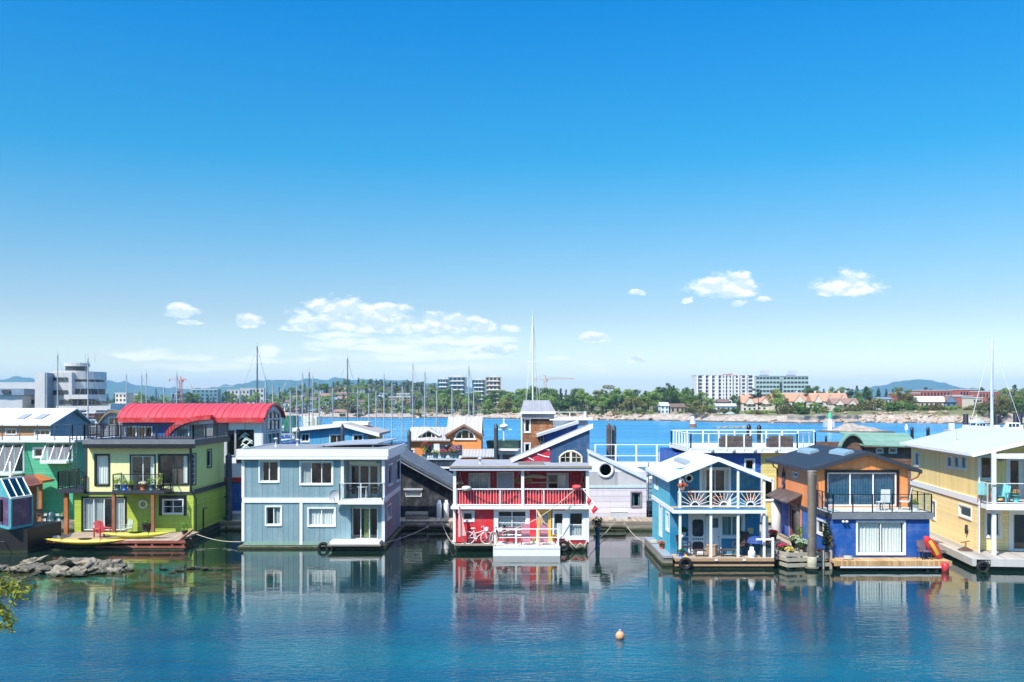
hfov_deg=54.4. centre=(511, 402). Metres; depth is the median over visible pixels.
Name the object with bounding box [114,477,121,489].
potted plant
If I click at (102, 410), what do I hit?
quay shed
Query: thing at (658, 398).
deciduous tree
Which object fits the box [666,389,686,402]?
deciduous tree
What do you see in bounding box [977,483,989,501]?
patio chair
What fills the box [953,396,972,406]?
building
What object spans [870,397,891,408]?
shore house
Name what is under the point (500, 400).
deciduous tree
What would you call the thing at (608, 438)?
mooring pile
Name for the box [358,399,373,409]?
deciduous tree
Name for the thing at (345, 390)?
deciduous tree
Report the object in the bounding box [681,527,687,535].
potted plant
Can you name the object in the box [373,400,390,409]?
oak tree
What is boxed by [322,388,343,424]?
sailboat
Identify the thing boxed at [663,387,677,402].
deciduous tree
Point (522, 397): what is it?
deciduous tree
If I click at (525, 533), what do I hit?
deck chair
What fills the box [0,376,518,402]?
hills
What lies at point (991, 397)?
sailboat
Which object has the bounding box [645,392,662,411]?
deciduous tree
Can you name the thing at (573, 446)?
floating house
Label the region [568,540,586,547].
looped rope
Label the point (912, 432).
mooring pile
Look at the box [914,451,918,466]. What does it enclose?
window
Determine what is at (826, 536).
cypress shrub
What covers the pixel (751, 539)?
barbecue
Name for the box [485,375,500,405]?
building
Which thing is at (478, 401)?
deciduous tree
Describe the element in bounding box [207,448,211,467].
window
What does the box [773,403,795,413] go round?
shore bush
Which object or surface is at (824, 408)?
shore bush
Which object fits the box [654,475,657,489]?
window
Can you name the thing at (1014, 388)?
conifer tree
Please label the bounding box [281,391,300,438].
sailboat
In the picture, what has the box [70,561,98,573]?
boulder
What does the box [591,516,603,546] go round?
potted plant
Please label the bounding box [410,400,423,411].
deciduous tree
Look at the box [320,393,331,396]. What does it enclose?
shore house
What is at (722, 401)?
shore house
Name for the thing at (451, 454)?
potted plant
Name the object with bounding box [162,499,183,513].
window
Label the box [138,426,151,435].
window
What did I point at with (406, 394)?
building
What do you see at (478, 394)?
deciduous tree
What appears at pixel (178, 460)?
window
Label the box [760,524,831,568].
walkway
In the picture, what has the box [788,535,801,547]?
potted plant
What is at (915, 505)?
potted plant
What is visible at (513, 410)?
shore bush
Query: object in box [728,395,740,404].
deciduous tree
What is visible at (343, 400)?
oak tree
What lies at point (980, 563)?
tyre fender
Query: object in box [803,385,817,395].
pine tree
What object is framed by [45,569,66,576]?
boulder
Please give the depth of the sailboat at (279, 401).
113.03 m
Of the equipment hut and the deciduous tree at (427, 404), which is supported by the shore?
the deciduous tree at (427, 404)
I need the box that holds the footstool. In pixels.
[694,549,705,556]
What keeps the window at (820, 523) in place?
in the floating house at (864, 532)
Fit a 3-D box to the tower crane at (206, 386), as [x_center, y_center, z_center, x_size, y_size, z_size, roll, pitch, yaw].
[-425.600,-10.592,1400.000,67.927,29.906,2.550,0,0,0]
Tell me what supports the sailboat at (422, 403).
on the water
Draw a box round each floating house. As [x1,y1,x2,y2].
[0,408,92,436]
[0,422,119,520]
[46,422,230,549]
[116,403,285,510]
[236,438,404,549]
[292,421,389,443]
[400,448,452,516]
[410,417,493,458]
[425,445,462,473]
[449,459,591,555]
[510,424,592,462]
[520,400,555,452]
[536,412,592,442]
[587,449,646,516]
[644,450,773,568]
[660,430,815,524]
[765,444,951,570]
[899,425,1023,570]
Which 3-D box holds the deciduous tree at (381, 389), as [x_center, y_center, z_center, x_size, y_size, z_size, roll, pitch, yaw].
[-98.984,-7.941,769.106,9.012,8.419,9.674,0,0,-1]
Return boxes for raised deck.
[594,442,670,513]
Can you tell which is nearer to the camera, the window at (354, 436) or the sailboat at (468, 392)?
the window at (354, 436)
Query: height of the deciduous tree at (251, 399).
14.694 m
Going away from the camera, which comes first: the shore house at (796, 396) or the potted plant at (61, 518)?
the potted plant at (61, 518)
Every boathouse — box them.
[98,410,121,435]
[811,432,912,499]
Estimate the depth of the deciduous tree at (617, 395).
538.01 m
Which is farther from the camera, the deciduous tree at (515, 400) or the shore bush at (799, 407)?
the deciduous tree at (515, 400)
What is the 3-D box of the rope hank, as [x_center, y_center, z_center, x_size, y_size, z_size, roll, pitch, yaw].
[-1.077,7.986,58.250,0.499,0.899,0.120,0,0,0]
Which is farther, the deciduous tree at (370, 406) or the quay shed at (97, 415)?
the deciduous tree at (370, 406)
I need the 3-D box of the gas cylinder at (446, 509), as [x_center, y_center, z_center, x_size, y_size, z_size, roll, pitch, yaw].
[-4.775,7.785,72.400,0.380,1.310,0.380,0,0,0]
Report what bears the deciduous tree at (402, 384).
on the shore
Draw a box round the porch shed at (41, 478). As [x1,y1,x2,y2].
[34,474,53,520]
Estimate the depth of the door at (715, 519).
55.28 m
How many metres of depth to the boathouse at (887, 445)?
92.30 m
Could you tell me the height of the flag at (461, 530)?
1.896 m
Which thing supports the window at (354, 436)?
in the floating house at (331, 433)
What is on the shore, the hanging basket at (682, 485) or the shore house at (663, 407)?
the shore house at (663, 407)
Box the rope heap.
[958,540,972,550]
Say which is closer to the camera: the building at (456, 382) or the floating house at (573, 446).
the floating house at (573, 446)
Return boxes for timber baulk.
[404,523,426,528]
[429,523,450,528]
[593,523,625,528]
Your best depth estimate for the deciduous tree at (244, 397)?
728.14 m
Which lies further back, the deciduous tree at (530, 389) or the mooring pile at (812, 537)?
the deciduous tree at (530, 389)
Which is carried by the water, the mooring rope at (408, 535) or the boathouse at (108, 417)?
the boathouse at (108, 417)
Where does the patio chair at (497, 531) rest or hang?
on the floating house at (497, 496)
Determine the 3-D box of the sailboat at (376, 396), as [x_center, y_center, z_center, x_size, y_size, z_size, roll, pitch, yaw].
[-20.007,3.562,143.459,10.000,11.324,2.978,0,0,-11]
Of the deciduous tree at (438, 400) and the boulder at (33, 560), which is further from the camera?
the deciduous tree at (438, 400)
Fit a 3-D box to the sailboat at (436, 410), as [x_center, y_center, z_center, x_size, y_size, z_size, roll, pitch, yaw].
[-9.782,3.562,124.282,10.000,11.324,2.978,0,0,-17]
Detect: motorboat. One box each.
[85,410,99,425]
[281,426,295,438]
[485,418,520,458]
[969,414,987,425]
[997,423,1020,427]
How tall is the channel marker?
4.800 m
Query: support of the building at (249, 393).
on the shore
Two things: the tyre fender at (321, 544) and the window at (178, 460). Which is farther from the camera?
the window at (178, 460)
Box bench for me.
[502,527,520,542]
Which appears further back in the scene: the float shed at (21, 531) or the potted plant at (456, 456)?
the potted plant at (456, 456)
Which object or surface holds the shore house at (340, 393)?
on the shore
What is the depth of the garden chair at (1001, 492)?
55.20 m
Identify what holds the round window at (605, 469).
in the floating house at (614, 484)
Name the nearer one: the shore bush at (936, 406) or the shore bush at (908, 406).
the shore bush at (936, 406)
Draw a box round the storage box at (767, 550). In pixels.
[759,543,770,556]
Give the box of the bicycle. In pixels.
[462,526,492,543]
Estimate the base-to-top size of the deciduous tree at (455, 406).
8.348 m
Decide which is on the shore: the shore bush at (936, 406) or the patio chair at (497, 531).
the shore bush at (936, 406)
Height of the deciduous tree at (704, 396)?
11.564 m
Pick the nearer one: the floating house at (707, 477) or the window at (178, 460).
the floating house at (707, 477)
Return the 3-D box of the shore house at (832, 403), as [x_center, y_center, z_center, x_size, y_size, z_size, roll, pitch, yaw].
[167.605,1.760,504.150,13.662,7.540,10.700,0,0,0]
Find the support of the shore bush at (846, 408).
on the shore
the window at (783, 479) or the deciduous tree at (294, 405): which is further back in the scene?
the deciduous tree at (294, 405)
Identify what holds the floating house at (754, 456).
on the water
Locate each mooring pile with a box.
[225,453,231,520]
[297,427,299,443]
[340,424,343,440]
[407,429,410,450]
[494,423,497,458]
[606,423,610,458]
[612,425,615,457]
[746,424,750,435]
[757,425,760,442]
[805,470,818,570]
[910,427,913,438]
[926,427,929,435]
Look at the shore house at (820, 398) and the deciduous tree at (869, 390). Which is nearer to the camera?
the shore house at (820, 398)
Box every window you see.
[0,443,24,472]
[5,428,16,434]
[33,447,43,457]
[34,430,50,435]
[47,443,72,460]
[94,454,109,485]
[108,417,119,424]
[125,426,136,435]
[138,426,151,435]
[158,454,188,484]
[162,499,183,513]
[174,453,196,485]
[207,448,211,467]
[227,430,234,455]
[236,430,253,448]
[258,460,279,482]
[265,506,281,525]
[267,410,279,443]
[299,461,332,484]
[300,433,309,441]
[307,507,335,526]
[329,434,340,442]
[352,434,362,439]
[370,462,392,486]
[371,503,391,520]
[396,459,400,482]
[405,490,421,496]
[420,430,436,437]
[454,429,475,439]
[461,510,474,521]
[469,473,489,487]
[494,509,529,531]
[524,419,530,432]
[524,443,530,451]
[540,435,543,442]
[547,473,568,487]
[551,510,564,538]
[559,450,582,462]
[566,509,585,539]
[597,461,613,477]
[630,491,641,507]
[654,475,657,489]
[665,511,668,531]
[719,513,744,537]
[744,458,754,470]
[765,478,773,500]
[782,467,784,488]
[817,518,828,535]
[876,448,883,453]
[889,448,896,453]
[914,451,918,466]
[932,499,935,520]
[946,455,951,468]
[953,455,959,469]
[958,503,971,520]
[960,456,983,469]
[980,455,990,480]
[984,510,1001,537]
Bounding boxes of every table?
[357,486,368,497]
[713,496,722,505]
[719,549,735,556]
[876,501,884,510]
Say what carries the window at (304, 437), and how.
in the floating house at (331, 433)
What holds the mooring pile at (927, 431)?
in the water
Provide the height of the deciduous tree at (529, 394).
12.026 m
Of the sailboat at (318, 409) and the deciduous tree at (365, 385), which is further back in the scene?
the deciduous tree at (365, 385)
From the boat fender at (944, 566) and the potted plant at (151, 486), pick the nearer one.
the boat fender at (944, 566)
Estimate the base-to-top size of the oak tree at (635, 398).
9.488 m
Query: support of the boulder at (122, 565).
in the water
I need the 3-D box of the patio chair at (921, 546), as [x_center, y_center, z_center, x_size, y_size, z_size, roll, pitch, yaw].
[22.184,7.965,53.594,0.603,0.983,0.671,0,0,-10]
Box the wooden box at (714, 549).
[706,544,717,554]
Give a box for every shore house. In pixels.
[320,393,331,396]
[320,408,336,412]
[333,409,348,412]
[334,392,349,396]
[337,396,348,401]
[657,402,669,413]
[669,403,684,412]
[713,403,736,413]
[715,399,728,402]
[739,392,757,410]
[757,394,768,409]
[768,391,806,409]
[806,391,846,407]
[826,398,858,410]
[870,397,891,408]
[911,396,944,409]
[943,395,957,406]
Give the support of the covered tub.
on the dock
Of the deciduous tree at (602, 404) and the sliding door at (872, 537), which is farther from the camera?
the deciduous tree at (602, 404)
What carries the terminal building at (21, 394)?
on the quay
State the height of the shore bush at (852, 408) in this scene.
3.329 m
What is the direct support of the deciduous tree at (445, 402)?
on the shore
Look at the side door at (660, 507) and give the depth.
59.08 m
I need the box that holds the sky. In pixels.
[0,0,1023,400]
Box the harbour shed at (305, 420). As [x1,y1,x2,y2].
[303,416,321,426]
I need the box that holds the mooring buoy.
[616,629,623,639]
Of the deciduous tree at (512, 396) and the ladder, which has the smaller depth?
the ladder
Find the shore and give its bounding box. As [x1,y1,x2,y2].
[110,385,1023,423]
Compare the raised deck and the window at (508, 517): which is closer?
the window at (508, 517)
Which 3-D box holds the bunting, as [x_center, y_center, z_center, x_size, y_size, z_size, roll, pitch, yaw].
[1.437,6.450,59.127,5.158,2.630,0.041,0,0,-16]
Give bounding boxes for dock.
[37,517,770,530]
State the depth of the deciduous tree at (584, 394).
552.54 m
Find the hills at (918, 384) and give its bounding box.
[843,379,1023,399]
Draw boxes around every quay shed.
[82,412,105,425]
[94,409,117,411]
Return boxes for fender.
[317,542,328,549]
[462,486,470,490]
[559,540,569,551]
[572,485,581,489]
[679,557,691,569]
[941,562,948,571]
[976,561,989,571]
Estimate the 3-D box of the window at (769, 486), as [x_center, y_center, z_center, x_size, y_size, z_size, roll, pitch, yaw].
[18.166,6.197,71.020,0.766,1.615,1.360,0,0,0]
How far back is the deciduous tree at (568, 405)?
526.12 m
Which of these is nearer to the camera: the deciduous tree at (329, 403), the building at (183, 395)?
the deciduous tree at (329, 403)
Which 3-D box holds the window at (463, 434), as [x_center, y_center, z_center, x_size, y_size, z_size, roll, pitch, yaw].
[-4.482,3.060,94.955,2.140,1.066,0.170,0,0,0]
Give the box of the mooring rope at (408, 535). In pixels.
[383,522,435,543]
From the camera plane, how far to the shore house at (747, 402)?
540.00 m
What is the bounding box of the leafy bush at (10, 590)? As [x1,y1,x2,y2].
[0,569,33,633]
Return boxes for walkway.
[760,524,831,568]
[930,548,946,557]
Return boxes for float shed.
[0,476,60,553]
[23,474,41,520]
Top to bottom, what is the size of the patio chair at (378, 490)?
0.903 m
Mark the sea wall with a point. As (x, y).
(792, 417)
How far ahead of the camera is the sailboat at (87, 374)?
133.25 m
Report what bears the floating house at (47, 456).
on the water
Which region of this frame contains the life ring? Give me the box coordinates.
[138,499,147,508]
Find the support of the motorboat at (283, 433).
on the water
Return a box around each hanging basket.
[456,474,463,487]
[514,472,520,483]
[524,473,531,483]
[579,473,585,487]
[678,479,687,489]
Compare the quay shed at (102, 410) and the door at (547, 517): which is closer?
the door at (547, 517)
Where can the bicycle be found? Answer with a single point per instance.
(484, 530)
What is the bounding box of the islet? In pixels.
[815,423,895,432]
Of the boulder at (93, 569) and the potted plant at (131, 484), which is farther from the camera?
the potted plant at (131, 484)
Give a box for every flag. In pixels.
[458,506,465,536]
[536,506,544,527]
[583,489,598,513]
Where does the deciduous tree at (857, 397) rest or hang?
on the shore
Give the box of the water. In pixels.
[0,417,1023,681]
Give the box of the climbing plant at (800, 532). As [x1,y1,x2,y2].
[797,522,805,538]
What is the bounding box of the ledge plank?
[454,543,493,545]
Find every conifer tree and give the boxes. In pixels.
[175,391,181,402]
[220,394,226,402]
[573,396,579,409]
[626,399,633,412]
[859,386,873,407]
[1007,385,1017,410]
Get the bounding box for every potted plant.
[59,512,63,520]
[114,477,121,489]
[121,480,127,489]
[128,480,134,489]
[139,481,147,489]
[142,520,150,531]
[147,475,155,489]
[156,474,162,489]
[180,523,188,534]
[421,441,428,458]
[432,450,439,458]
[439,449,446,458]
[448,447,454,458]
[452,445,460,458]
[551,534,556,542]
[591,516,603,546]
[657,540,664,548]
[678,549,684,557]
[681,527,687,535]
[768,529,778,539]
[775,543,787,554]
[784,547,795,557]
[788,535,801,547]
[795,539,806,552]
[913,498,918,510]
[1012,489,1020,501]
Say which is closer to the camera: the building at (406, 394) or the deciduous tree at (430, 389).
the building at (406, 394)
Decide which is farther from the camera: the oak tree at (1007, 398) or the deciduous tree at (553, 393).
the deciduous tree at (553, 393)
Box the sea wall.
[787,415,857,419]
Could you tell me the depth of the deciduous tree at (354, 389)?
794.65 m
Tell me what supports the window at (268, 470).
in the floating house at (294, 496)
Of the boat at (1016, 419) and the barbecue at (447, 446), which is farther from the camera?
the boat at (1016, 419)
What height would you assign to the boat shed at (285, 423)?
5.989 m
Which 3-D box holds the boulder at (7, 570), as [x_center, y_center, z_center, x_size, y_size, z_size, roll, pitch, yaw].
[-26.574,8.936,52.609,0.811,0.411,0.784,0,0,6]
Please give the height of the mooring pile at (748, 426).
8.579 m
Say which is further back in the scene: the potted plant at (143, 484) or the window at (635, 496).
the window at (635, 496)
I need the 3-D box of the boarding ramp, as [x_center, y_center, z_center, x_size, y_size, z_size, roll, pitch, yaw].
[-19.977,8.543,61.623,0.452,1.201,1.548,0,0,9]
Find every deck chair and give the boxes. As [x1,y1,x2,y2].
[521,524,529,544]
[539,524,547,544]
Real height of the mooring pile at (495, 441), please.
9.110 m
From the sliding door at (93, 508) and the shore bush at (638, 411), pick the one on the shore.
the shore bush at (638, 411)
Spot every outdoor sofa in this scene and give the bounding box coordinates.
[719,436,751,446]
[766,436,792,446]
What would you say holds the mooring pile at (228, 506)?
in the water
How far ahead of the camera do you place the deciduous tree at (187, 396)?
698.75 m
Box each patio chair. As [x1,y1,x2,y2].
[37,509,48,520]
[120,519,133,531]
[346,483,357,497]
[370,483,381,497]
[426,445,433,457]
[434,444,439,456]
[495,527,506,543]
[675,534,690,555]
[687,489,700,507]
[732,531,748,555]
[744,489,755,507]
[879,489,890,509]
[898,488,912,509]
[916,540,931,559]
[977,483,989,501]
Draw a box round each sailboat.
[37,354,73,407]
[76,357,103,431]
[115,374,127,404]
[129,375,150,402]
[134,373,154,402]
[155,389,160,402]
[159,387,168,402]
[168,373,182,402]
[238,346,281,442]
[261,377,269,402]
[265,385,295,439]
[281,373,315,441]
[281,386,309,443]
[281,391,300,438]
[283,372,323,441]
[289,376,324,442]
[290,391,332,442]
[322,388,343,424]
[326,358,363,420]
[349,389,366,420]
[354,393,389,441]
[362,392,398,443]
[369,376,397,442]
[378,384,406,443]
[384,386,414,442]
[393,364,429,444]
[399,372,438,447]
[406,390,447,445]
[434,387,461,422]
[455,366,486,447]
[459,389,492,457]
[526,316,539,399]
[970,340,1021,426]
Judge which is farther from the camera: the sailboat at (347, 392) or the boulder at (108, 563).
the sailboat at (347, 392)
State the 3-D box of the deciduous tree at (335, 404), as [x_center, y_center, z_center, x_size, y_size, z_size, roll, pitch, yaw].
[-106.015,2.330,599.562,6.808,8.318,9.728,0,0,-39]
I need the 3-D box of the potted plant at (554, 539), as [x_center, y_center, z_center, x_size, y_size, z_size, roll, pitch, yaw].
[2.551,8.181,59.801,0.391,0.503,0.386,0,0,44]
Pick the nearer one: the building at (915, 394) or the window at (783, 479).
the window at (783, 479)
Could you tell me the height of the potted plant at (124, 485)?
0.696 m
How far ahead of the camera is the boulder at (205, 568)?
53.16 m
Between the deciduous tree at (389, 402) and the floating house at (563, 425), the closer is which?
the floating house at (563, 425)
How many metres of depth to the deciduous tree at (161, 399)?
709.11 m
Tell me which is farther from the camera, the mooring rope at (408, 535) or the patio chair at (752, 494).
the mooring rope at (408, 535)
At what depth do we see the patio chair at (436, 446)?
85.28 m
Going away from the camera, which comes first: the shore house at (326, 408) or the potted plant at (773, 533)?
the potted plant at (773, 533)
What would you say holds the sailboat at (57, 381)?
on the water
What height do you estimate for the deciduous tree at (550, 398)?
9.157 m
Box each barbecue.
[443,443,450,457]
[747,536,761,549]
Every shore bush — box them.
[295,409,308,412]
[322,408,331,413]
[363,408,374,413]
[398,406,407,412]
[511,407,520,412]
[635,408,645,413]
[706,409,718,412]
[717,407,728,413]
[730,408,738,413]
[750,409,763,414]
[761,410,773,413]
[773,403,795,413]
[792,402,821,413]
[818,404,830,412]
[840,404,857,411]
[850,405,861,410]
[857,404,870,410]
[861,397,885,410]
[883,399,905,411]
[901,403,917,409]
[919,405,933,410]
[926,402,944,410]
[944,406,958,409]
[962,406,973,409]
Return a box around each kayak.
[45,538,125,544]
[103,531,168,537]
[924,536,941,558]
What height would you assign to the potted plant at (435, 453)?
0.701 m
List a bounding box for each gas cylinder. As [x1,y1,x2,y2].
[437,500,441,517]
[444,500,448,517]
[748,547,755,556]
[771,499,781,535]
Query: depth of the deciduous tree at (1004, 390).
460.08 m
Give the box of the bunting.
[497,489,575,533]
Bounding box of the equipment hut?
[823,421,834,426]
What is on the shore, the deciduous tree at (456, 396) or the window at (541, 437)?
the deciduous tree at (456, 396)
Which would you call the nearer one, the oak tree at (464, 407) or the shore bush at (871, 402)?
the shore bush at (871, 402)
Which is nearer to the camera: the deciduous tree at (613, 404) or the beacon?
the beacon
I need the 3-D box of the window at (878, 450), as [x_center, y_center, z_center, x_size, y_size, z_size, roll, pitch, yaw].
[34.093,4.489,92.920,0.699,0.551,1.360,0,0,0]
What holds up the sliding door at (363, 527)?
in the floating house at (294, 496)
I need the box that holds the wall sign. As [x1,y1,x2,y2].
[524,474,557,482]
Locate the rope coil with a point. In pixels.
(847, 557)
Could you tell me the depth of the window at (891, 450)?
92.29 m
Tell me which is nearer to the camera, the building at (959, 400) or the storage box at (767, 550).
the storage box at (767, 550)
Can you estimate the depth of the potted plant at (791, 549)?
54.07 m
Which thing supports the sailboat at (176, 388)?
on the water
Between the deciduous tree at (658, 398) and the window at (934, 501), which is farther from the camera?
the deciduous tree at (658, 398)
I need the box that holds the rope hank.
[489,531,497,545]
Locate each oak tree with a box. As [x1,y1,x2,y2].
[330,386,342,391]
[339,399,350,407]
[342,401,362,412]
[367,383,376,391]
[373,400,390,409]
[400,400,411,412]
[425,384,437,390]
[437,403,453,411]
[454,397,464,411]
[462,401,479,411]
[495,397,514,411]
[593,385,621,403]
[618,398,634,411]
[627,396,647,408]
[684,400,708,418]
[695,399,711,413]
[764,389,788,405]
[889,387,912,401]
[903,389,917,404]
[975,397,1001,417]
[994,398,1010,421]
[998,389,1023,411]
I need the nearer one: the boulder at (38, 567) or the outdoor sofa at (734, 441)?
the boulder at (38, 567)
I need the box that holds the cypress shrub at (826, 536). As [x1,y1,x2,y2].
[821,517,833,558]
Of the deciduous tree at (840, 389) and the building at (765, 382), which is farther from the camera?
the building at (765, 382)
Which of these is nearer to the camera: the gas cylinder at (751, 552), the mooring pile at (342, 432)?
the gas cylinder at (751, 552)
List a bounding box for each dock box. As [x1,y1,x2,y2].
[232,511,241,518]
[405,511,427,518]
[610,509,627,518]
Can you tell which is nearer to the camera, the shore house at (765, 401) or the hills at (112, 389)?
the shore house at (765, 401)
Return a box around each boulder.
[1,568,12,573]
[7,565,30,573]
[16,555,48,565]
[21,563,39,571]
[31,568,50,575]
[34,565,52,571]
[45,556,80,567]
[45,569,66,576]
[51,565,71,571]
[60,572,74,577]
[66,557,84,562]
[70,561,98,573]
[72,572,88,576]
[75,558,95,565]
[86,565,100,574]
[95,566,108,573]
[98,558,122,567]
[106,567,123,574]
[113,563,127,568]
[124,567,134,571]
[200,567,212,570]
[212,567,223,570]
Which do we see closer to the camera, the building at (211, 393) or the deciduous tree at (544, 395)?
the deciduous tree at (544, 395)
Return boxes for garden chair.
[92,520,110,537]
[996,484,1011,503]
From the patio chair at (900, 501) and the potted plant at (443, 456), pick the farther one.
the potted plant at (443, 456)
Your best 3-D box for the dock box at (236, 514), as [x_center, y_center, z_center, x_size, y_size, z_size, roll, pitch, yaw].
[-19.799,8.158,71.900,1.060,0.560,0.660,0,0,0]
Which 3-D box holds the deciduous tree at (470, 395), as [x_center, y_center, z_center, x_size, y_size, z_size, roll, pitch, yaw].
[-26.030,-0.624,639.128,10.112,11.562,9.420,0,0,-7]
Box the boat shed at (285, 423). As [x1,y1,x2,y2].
[282,415,298,436]
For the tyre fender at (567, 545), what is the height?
0.732 m
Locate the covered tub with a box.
[46,511,55,520]
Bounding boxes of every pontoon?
[714,426,746,427]
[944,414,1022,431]
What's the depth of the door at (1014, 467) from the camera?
56.37 m
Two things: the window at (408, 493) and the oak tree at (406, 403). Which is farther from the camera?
the oak tree at (406, 403)
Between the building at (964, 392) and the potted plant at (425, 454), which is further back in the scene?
the building at (964, 392)
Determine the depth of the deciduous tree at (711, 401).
469.46 m
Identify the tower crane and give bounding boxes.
[166,376,183,400]
[185,385,232,391]
[534,375,572,387]
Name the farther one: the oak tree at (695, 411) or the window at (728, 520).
the oak tree at (695, 411)
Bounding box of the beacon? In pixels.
[828,412,831,429]
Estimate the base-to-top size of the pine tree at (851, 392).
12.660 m
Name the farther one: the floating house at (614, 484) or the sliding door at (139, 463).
the floating house at (614, 484)
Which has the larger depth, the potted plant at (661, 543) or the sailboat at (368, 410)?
the sailboat at (368, 410)
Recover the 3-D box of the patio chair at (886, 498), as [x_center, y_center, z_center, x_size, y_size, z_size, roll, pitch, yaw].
[20.861,5.430,55.657,0.602,1.153,0.671,0,0,15]
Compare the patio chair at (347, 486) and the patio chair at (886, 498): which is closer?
the patio chair at (886, 498)
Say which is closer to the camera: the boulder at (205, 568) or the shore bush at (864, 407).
the boulder at (205, 568)
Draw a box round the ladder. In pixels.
[648,462,651,516]
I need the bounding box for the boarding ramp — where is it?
[180,529,193,547]
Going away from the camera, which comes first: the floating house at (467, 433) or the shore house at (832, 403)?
the floating house at (467, 433)
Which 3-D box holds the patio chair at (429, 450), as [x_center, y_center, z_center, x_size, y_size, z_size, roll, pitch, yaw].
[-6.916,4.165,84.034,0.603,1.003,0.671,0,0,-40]
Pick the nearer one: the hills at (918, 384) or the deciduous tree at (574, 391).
the deciduous tree at (574, 391)
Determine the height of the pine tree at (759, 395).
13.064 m
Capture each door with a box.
[81,496,126,531]
[130,454,155,487]
[349,463,379,495]
[352,508,377,538]
[498,473,511,487]
[538,510,551,540]
[659,504,661,536]
[690,516,704,553]
[699,467,730,505]
[708,516,719,553]
[789,502,800,536]
[827,473,895,505]
[856,521,905,554]
[1006,459,1023,500]
[1009,510,1023,550]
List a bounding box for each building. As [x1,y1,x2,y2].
[0,354,127,411]
[115,393,133,403]
[171,393,185,402]
[192,389,220,402]
[227,390,252,402]
[240,388,266,402]
[388,396,411,405]
[396,393,411,395]
[438,377,447,392]
[448,375,466,404]
[472,378,485,405]
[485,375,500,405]
[692,373,753,402]
[754,370,779,395]
[780,370,807,392]
[888,393,919,406]
[912,390,950,395]
[951,389,977,395]
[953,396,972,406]
[961,397,982,407]
[970,391,1001,403]
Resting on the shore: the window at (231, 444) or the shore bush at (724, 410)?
the shore bush at (724, 410)
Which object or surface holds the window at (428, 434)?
in the floating house at (467, 433)
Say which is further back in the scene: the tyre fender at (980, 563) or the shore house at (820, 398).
the shore house at (820, 398)
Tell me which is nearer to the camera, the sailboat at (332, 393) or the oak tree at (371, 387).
the sailboat at (332, 393)
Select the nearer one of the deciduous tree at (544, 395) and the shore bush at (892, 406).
the shore bush at (892, 406)
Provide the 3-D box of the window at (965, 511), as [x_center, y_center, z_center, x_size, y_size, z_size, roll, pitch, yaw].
[27.025,6.376,57.928,1.360,0.783,2.319,0,0,7]
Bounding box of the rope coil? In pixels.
[843,555,852,558]
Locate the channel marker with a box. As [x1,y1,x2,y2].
[689,416,696,427]
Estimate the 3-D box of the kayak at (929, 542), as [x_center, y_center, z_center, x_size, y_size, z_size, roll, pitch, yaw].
[22.689,7.829,53.645,0.981,1.250,0.370,0,0,0]
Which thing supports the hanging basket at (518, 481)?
hanging from the floating house at (497, 496)
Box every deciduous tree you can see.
[132,392,145,402]
[145,395,158,402]
[158,394,167,402]
[183,392,198,402]
[192,393,204,402]
[223,391,230,401]
[229,394,237,402]
[235,395,246,402]
[247,391,260,402]
[286,401,301,413]
[298,397,311,403]
[299,400,310,408]
[314,400,328,409]
[326,399,334,407]
[330,399,342,408]
[342,385,351,391]
[344,395,356,401]
[352,385,360,394]
[358,392,366,399]
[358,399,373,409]
[361,383,368,392]
[364,396,374,402]
[371,391,381,399]
[378,387,388,392]
[386,400,400,407]
[399,382,406,389]
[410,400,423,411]
[413,392,421,400]
[422,399,432,409]
[427,387,434,393]
[429,396,442,406]
[434,389,444,396]
[438,397,456,411]
[439,388,453,394]
[448,390,463,397]
[450,395,464,411]
[453,400,460,411]
[461,398,472,412]
[465,393,478,400]
[472,391,482,399]
[472,395,480,410]
[481,399,493,410]
[482,402,494,409]
[487,390,499,402]
[494,389,506,399]
[498,395,507,407]
[506,392,513,403]
[509,398,520,407]
[511,389,528,404]
[516,393,528,406]
[521,392,535,402]
[527,386,541,396]
[537,387,550,395]
[540,393,551,403]
[547,396,557,403]
[548,390,560,401]
[551,399,563,410]
[556,401,566,412]
[561,395,571,410]
[569,388,582,407]
[569,396,579,410]
[575,389,584,405]
[575,394,582,406]
[578,392,592,410]
[582,395,596,410]
[596,394,611,411]
[597,394,610,410]
[607,395,618,410]
[610,388,620,408]
[610,394,620,410]
[622,389,633,409]
[629,389,641,394]
[637,394,650,408]
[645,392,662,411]
[649,389,662,408]
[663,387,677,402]
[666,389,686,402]
[676,393,689,403]
[680,387,691,398]
[683,391,700,412]
[695,391,708,403]
[703,398,715,413]
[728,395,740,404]
[769,389,785,411]
[812,385,822,392]
[836,386,845,392]
[850,390,863,402]
[863,387,874,399]
[994,387,1011,401]
[1011,398,1023,414]
[1012,388,1023,406]
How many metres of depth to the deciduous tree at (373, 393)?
688.54 m
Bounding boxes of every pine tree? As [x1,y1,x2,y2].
[613,398,625,411]
[656,383,671,401]
[749,388,764,410]
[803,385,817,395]
[845,388,853,395]

